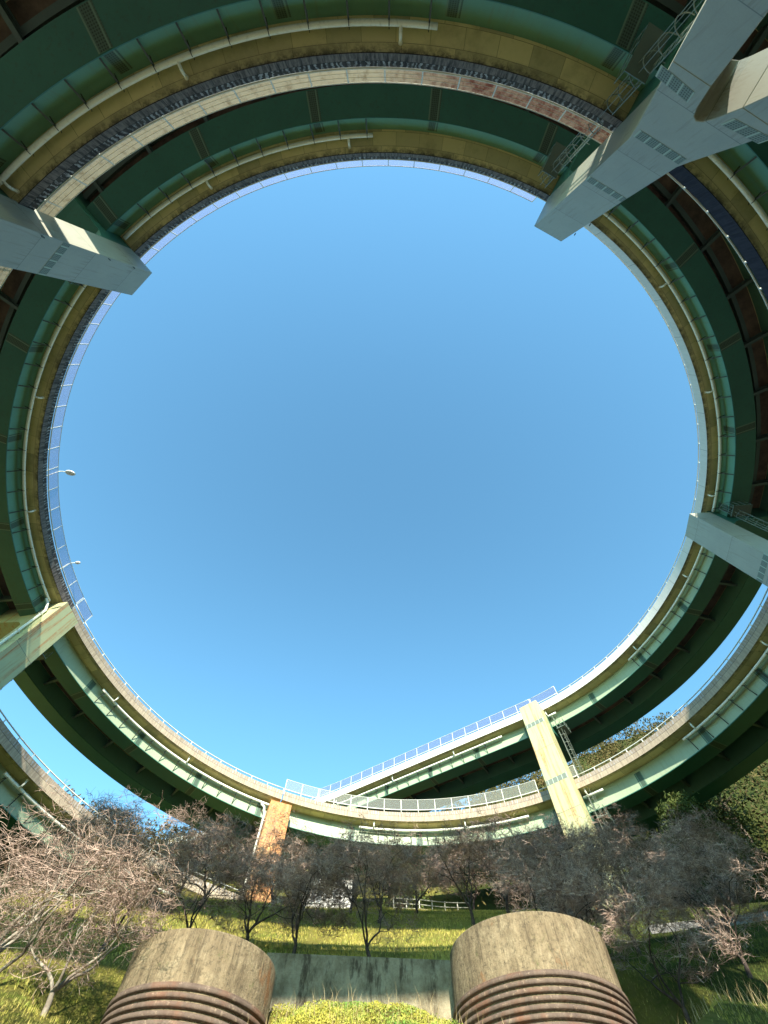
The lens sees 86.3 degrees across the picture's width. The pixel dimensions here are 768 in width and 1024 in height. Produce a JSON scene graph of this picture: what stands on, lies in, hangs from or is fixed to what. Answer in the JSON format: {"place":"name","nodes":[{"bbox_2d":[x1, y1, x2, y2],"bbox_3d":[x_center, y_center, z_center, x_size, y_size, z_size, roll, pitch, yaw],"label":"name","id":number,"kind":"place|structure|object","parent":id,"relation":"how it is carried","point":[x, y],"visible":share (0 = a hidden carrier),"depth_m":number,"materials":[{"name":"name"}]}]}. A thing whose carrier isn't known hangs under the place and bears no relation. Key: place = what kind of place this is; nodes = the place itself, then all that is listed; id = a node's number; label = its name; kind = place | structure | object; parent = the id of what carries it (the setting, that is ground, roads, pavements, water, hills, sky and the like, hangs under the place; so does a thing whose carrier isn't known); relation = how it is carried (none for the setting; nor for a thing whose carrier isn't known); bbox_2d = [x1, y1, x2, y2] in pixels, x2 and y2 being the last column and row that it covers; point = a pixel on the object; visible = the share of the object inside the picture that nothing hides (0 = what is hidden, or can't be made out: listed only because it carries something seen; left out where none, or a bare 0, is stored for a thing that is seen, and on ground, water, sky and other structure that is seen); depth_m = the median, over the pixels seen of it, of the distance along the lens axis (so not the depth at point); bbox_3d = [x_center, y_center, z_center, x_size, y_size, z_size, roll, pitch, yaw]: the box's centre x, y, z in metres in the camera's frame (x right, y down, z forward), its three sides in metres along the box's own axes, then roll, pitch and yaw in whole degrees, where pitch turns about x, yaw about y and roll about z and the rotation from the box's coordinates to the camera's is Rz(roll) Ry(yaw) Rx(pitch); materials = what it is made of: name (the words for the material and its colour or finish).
{"place":"outdoors","nodes":[
{"label":"outdoors","id":0,"kind":"place"},
{"bbox_2d":[0,733,767,1023],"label":"ground","id":1,"kind":"structure","parent":0,"point":[64,1005],"depth_m":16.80,"materials":[{"name":"green plant"}]},
{"bbox_2d":[0,598,77,689],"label":"bridge pier","id":2,"kind":"structure","parent":1,"relation":"on","point":[26,641],"depth_m":40.67,"materials":[{"name":"paint"}]},
{"bbox_2d":[0,266,12,287],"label":"bridge span","id":3,"kind":"object","parent":2,"relation":"on","point":[5,272],"visible":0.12,"depth_m":26.87,"materials":[{"name":"concrete"}]},
{"bbox_2d":[0,207,120,615],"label":"bridge span","id":4,"kind":"object","parent":2,"relation":"on","point":[45,321],"visible":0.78,"depth_m":37.94,"materials":[{"name":"metal"}]},
{"bbox_2d":[47,470,75,475],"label":"street lamp","id":5,"kind":"object","parent":4,"relation":"on","point":[70,472],"visible":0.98,"depth_m":43.73,"materials":[{"name":"white metal"}]},
{"bbox_2d":[0,709,237,899],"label":"bridge span","id":6,"kind":"object","parent":2,"relation":"on","point":[23,774],"visible":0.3,"depth_m":37.36,"materials":[{"name":"concrete"}]},
{"bbox_2d":[0,178,151,294],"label":"bridge pier","id":7,"kind":"structure","parent":1,"relation":"on","point":[74,240],"depth_m":27.14,"materials":[{"name":"green paint"}]},
{"bbox_2d":[0,797,170,994],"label":"cherry tree","id":8,"kind":"object","parent":1,"relation":"on","point":[28,909],"visible":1,"depth_m":9.13,"materials":[{"name":"brown plant"}]},
{"bbox_2d":[21,801,161,929],"bbox_3d":[-15.206,18.459,21.569,6.214,5.944,7.933,-16,-70,7],"label":"cherry tree","id":9,"kind":"object","parent":1,"relation":"on","point":[95,823],"visible":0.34,"depth_m":21.17,"materials":[{"name":"brown plant"}]},
{"bbox_2d":[0,779,190,980],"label":"cherry tree","id":10,"kind":"object","parent":1,"relation":"on","point":[58,896],"visible":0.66,"depth_m":13.60,"materials":[{"name":"brown plant"}]},
{"bbox_2d":[6,840,192,1016],"bbox_3d":[-9.542,14.158,13.746,5.827,4.583,6.090,2,-69,0],"label":"cherry tree","id":11,"kind":"object","parent":1,"relation":"on","point":[57,987],"visible":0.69,"depth_m":13.88,"materials":[{"name":"brown plant"}]},
{"bbox_2d":[55,785,155,885],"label":"cherry tree","id":12,"kind":"object","parent":1,"relation":"on","point":[107,807],"visible":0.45,"depth_m":31.62,"materials":[{"name":"brown plant"}]},
{"bbox_2d":[71,813,208,951],"bbox_3d":[-11.227,17.043,18.732,7.847,5.306,5.794,-34,-73,13],"label":"cherry tree","id":13,"kind":"object","parent":1,"relation":"on","point":[148,847],"visible":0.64,"depth_m":18.85,"materials":[{"name":"brown plant"}]},
{"bbox_2d":[100,928,274,1023],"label":"caisson","id":14,"kind":"object","parent":1,"relation":"on","point":[191,976],"visible":1,"depth_m":12.64,"materials":[{"name":"concrete"}]},
{"bbox_2d":[158,798,242,895],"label":"cherry tree","id":15,"kind":"object","parent":1,"relation":"on","point":[176,818],"visible":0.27,"depth_m":34.19,"materials":[{"name":"brown plant"}]},
{"bbox_2d":[152,811,263,908],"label":"cherry tree","id":16,"kind":"object","parent":1,"relation":"on","point":[231,838],"visible":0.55,"depth_m":29.09,"materials":[{"name":"brown plant"}]},
{"bbox_2d":[153,828,278,941],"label":"cherry tree","id":17,"kind":"object","parent":1,"relation":"on","point":[217,878],"visible":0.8,"depth_m":20.15,"materials":[{"name":"brown plant"}]},
{"bbox_2d":[191,838,332,946],"bbox_3d":[-6.145,19.713,20.963,6.630,5.013,6.210,-25,-72,10],"label":"cherry tree","id":18,"kind":"object","parent":1,"relation":"on","point":[288,916],"visible":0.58,"depth_m":20.92,"materials":[{"name":"brown plant"}]},
{"bbox_2d":[242,800,296,903],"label":"bridge pier","id":19,"kind":"structure","parent":1,"relation":"on","point":[280,806],"depth_m":49.57,"materials":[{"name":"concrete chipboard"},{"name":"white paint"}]},
{"bbox_2d":[13,598,283,849],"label":"bridge span","id":20,"kind":"object","parent":19,"relation":"on","point":[85,701],"visible":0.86,"depth_m":49.32,"materials":[{"name":"concrete"}]},
{"bbox_2d":[227,805,314,899],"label":"cherry tree","id":21,"kind":"object","parent":1,"relation":"on","point":[268,841],"visible":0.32,"depth_m":33.58,"materials":[{"name":"brown plant"}]},
{"bbox_2d":[241,815,355,931],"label":"cherry tree","id":22,"kind":"object","parent":1,"relation":"on","point":[288,841],"visible":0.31,"depth_m":27.05,"materials":[{"name":"brown plant"}]},
{"bbox_2d":[245,835,355,953],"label":"cherry tree","id":23,"kind":"object","parent":1,"relation":"on","point":[286,876],"visible":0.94,"depth_m":19.41,"materials":[{"name":"brown plant"}]},
{"bbox_2d":[303,871,357,908],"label":"house","id":24,"kind":"structure","parent":1,"relation":"on","point":[349,885],"depth_m":35.32,"materials":[{"name":"white paint"}]},
{"bbox_2d":[310,820,399,913],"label":"cherry tree","id":25,"kind":"object","parent":1,"relation":"on","point":[338,850],"visible":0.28,"depth_m":30.70,"materials":[{"name":"brown plant"}]},
{"bbox_2d":[267,953,453,1021],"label":"retaining wall","id":26,"kind":"structure","parent":1,"relation":"on","point":[303,976],"depth_m":15.74,"materials":[{"name":"concrete"}]},
{"bbox_2d":[294,814,426,956],"bbox_3d":[-0.880,18.515,19.700,5.794,5.306,7.847,-34,-73,13],"label":"cherry tree","id":27,"kind":"object","parent":1,"relation":"on","point":[364,902],"visible":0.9,"depth_m":20.04,"materials":[{"name":"brown plant"}]},
{"bbox_2d":[269,998,462,1023],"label":"ground cover","id":28,"kind":"object","parent":1,"relation":"on","point":[347,1013],"visible":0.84,"depth_m":11.85,"materials":[{"name":"green plant"}]},
{"bbox_2d":[338,824,424,923],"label":"cherry tree","id":29,"kind":"object","parent":1,"relation":"on","point":[396,856],"visible":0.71,"depth_m":29.21,"materials":[{"name":"brown plant"}]},
{"bbox_2d":[0,929,767,1023],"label":"grass","id":30,"kind":"structure","parent":1,"relation":"on","point":[709,986],"depth_m":13.15,"materials":[{"name":"green plant"}]},
{"bbox_2d":[383,859,429,908],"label":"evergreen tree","id":31,"kind":"object","parent":1,"relation":"on","point":[424,897],"visible":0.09,"depth_m":40.02,"materials":[{"name":"green plant"}]},
{"bbox_2d":[58,706,767,905],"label":"hillside woods","id":32,"kind":"object","parent":1,"relation":"on","point":[611,751],"visible":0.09,"depth_m":117.26,"materials":[{"name":"green plant"}]},
{"bbox_2d":[363,809,463,912],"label":"cherry tree","id":33,"kind":"object","parent":1,"relation":"on","point":[422,860],"visible":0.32,"depth_m":31.86,"materials":[{"name":"brown plant"}]},
{"bbox_2d":[394,898,467,909],"bbox_3d":[4.083,33.397,34.437,6.727,1.483,0.134,8,-69,-2],"label":"rail fence","id":34,"kind":"object","parent":1,"relation":"on","point":[444,902],"visible":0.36,"depth_m":34.74,"materials":[{"name":"white paint"}]},
{"bbox_2d":[418,827,505,909],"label":"cherry tree","id":35,"kind":"object","parent":1,"relation":"on","point":[474,898],"visible":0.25,"depth_m":35.11,"materials":[{"name":"brown plant"}]},
{"bbox_2d":[405,818,526,924],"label":"cherry tree","id":36,"kind":"object","parent":1,"relation":"on","point":[450,848],"visible":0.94,"depth_m":29.48,"materials":[{"name":"brown plant"}]},
{"bbox_2d":[446,806,541,912],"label":"cherry tree","id":37,"kind":"object","parent":1,"relation":"on","point":[493,823],"visible":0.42,"depth_m":32.04,"materials":[{"name":"brown plant"}]},
{"bbox_2d":[248,978,767,1023],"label":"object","id":38,"kind":"object","parent":1,"relation":"on","point":[509,1019],"visible":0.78,"depth_m":12.03,"materials":[{"name":"green plant"}]},
{"bbox_2d":[491,810,578,910],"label":"cherry tree","id":39,"kind":"object","parent":1,"relation":"on","point":[510,896],"visible":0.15,"depth_m":33.55,"materials":[{"name":"brown plant"}]},
{"bbox_2d":[450,911,637,1023],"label":"caisson","id":40,"kind":"object","parent":1,"relation":"on","point":[534,967],"visible":1,"depth_m":13.65,"materials":[{"name":"concrete"}]},
{"bbox_2d":[489,839,610,937],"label":"cherry tree","id":41,"kind":"object","parent":1,"relation":"on","point":[516,870],"visible":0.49,"depth_m":21.85,"materials":[{"name":"brown plant"}]},
{"bbox_2d":[499,819,603,910],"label":"cherry tree","id":42,"kind":"object","parent":1,"relation":"on","point":[544,838],"visible":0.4,"depth_m":29.97,"materials":[{"name":"brown plant"}]},
{"bbox_2d":[528,810,630,908],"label":"cherry tree","id":43,"kind":"object","parent":1,"relation":"on","point":[561,839],"visible":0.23,"depth_m":32.11,"materials":[{"name":"brown plant"}]},
{"bbox_2d":[502,840,659,963],"bbox_3d":[8.718,17.661,17.761,5.915,4.774,6.314,-40,-75,15],"label":"cherry tree","id":44,"kind":"object","parent":1,"relation":"on","point":[575,884],"visible":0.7,"depth_m":17.52,"materials":[{"name":"brown plant"}]},
{"bbox_2d":[519,700,644,909],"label":"bridge pier","id":45,"kind":"structure","parent":1,"relation":"on","point":[554,754],"depth_m":49.98,"materials":[{"name":"paint"}]},
{"bbox_2d":[154,699,539,875],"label":"bridge span","id":46,"kind":"object","parent":45,"relation":"on","point":[493,755],"visible":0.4,"depth_m":63.85,"materials":[{"name":"concrete"}]},
{"bbox_2d":[281,779,567,878],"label":"bridge span","id":47,"kind":"object","parent":45,"relation":"on","point":[317,815],"visible":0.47,"depth_m":52.25,"materials":[{"name":"concrete"}]},
{"bbox_2d":[569,588,767,841],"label":"bridge span","id":48,"kind":"object","parent":45,"relation":"on","point":[709,741],"visible":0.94,"depth_m":43.45,"materials":[{"name":"concrete"}]},
{"bbox_2d":[553,811,660,922],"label":"cherry tree","id":49,"kind":"object","parent":1,"relation":"on","point":[596,846],"visible":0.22,"depth_m":29.15,"materials":[{"name":"brown plant"}]},
{"bbox_2d":[541,829,679,954],"bbox_3d":[11.671,20.085,21.648,6.290,5.477,6.397,14,-69,-5],"label":"cherry tree","id":50,"kind":"object","parent":1,"relation":"on","point":[608,860],"visible":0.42,"depth_m":21.79,"materials":[{"name":"brown plant"}]},
{"bbox_2d":[562,801,670,906],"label":"cherry tree","id":51,"kind":"object","parent":1,"relation":"on","point":[632,843],"visible":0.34,"depth_m":34.13,"materials":[{"name":"brown plant"}]},
{"bbox_2d":[624,823,670,861],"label":"evergreen tree","id":52,"kind":"object","parent":1,"relation":"on","point":[651,831],"visible":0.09,"depth_m":51.59,"materials":[{"name":"green plant"}]},
{"bbox_2d":[534,0,767,240],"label":"bridge pier","id":53,"kind":"structure","parent":1,"relation":"on","point":[702,94],"depth_m":19.04,"materials":[{"name":"green paint"}]},
{"bbox_2d":[68,83,581,264],"bbox_3d":[-4.383,-30.393,32.144,47.002,6.736,14.734,-6,-69,3],"label":"bridge span","id":54,"kind":"object","parent":53,"relation":"on","point":[145,199],"visible":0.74,"depth_m":31.60,"materials":[{"name":"metal"}]},
{"bbox_2d":[0,0,687,217],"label":"bridge span","id":55,"kind":"object","parent":53,"relation":"on","point":[82,82],"visible":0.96,"depth_m":21.67,"materials":[{"name":"metal"}]},
{"bbox_2d":[584,172,767,516],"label":"bridge span","id":56,"kind":"object","parent":53,"relation":"on","point":[664,240],"visible":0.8,"depth_m":37.44,"materials":[{"name":"metal"}]},
{"bbox_2d":[666,13,767,308],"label":"bridge span","id":57,"kind":"object","parent":53,"relation":"on","point":[728,189],"visible":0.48,"depth_m":24.65,"materials":[{"name":"metal"}]},
{"bbox_2d":[579,860,760,1023],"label":"cherry tree","id":58,"kind":"object","parent":1,"relation":"on","point":[694,949],"visible":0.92,"depth_m":15.37,"materials":[{"name":"brown plant"}]},
{"bbox_2d":[629,825,754,945],"bbox_3d":[16.706,20.453,22.324,6.802,5.491,7.261,-11,-70,5],"label":"cherry tree","id":59,"kind":"object","parent":1,"relation":"on","point":[666,858],"visible":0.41,"depth_m":22.56,"materials":[{"name":"brown plant"}]},
{"bbox_2d":[620,826,767,978],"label":"cherry tree","id":60,"kind":"object","parent":1,"relation":"on","point":[727,885],"visible":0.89,"depth_m":18.11,"materials":[{"name":"brown plant"}]},
{"bbox_2d":[649,803,763,905],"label":"cherry tree","id":61,"kind":"object","parent":1,"relation":"on","point":[711,827],"visible":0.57,"depth_m":33.33,"materials":[{"name":"brown plant"}]},
{"bbox_2d":[649,911,767,933],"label":"guard wall","id":62,"kind":"structure","parent":1,"relation":"on","point":[690,924],"depth_m":24.81,"materials":[{"name":"concrete"}]},
{"bbox_2d":[652,789,767,905],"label":"evergreen tree","id":63,"kind":"object","parent":1,"relation":"on","point":[680,800],"visible":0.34,"depth_m":39.73,"materials":[{"name":"green plant"}]},
{"bbox_2d":[680,793,767,899],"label":"evergreen tree","id":64,"kind":"object","parent":1,"relation":"on","point":[738,822],"visible":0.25,"depth_m":44.08,"materials":[{"name":"green plant"}]},
{"bbox_2d":[685,501,767,586],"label":"bridge pier","id":65,"kind":"structure","parent":1,"relation":"on","point":[740,543],"depth_m":41.58,"materials":[{"name":"green paint"}]},
{"bbox_2d":[529,536,767,754],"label":"bridge span","id":66,"kind":"object","parent":65,"relation":"on","point":[669,645],"visible":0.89,"depth_m":52.75,"materials":[{"name":"metal"}]},
{"bbox_2d":[706,777,753,842],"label":"evergreen tree","id":67,"kind":"object","parent":1,"relation":"on","point":[727,791],"visible":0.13,"depth_m":51.90,"materials":[{"name":"green plant"}]},
{"bbox_2d":[0,160,767,839],"label":"sky","id":68,"kind":"structure","parent":0,"point":[372,465],"materials":[{"name":"blue"}]}
]}

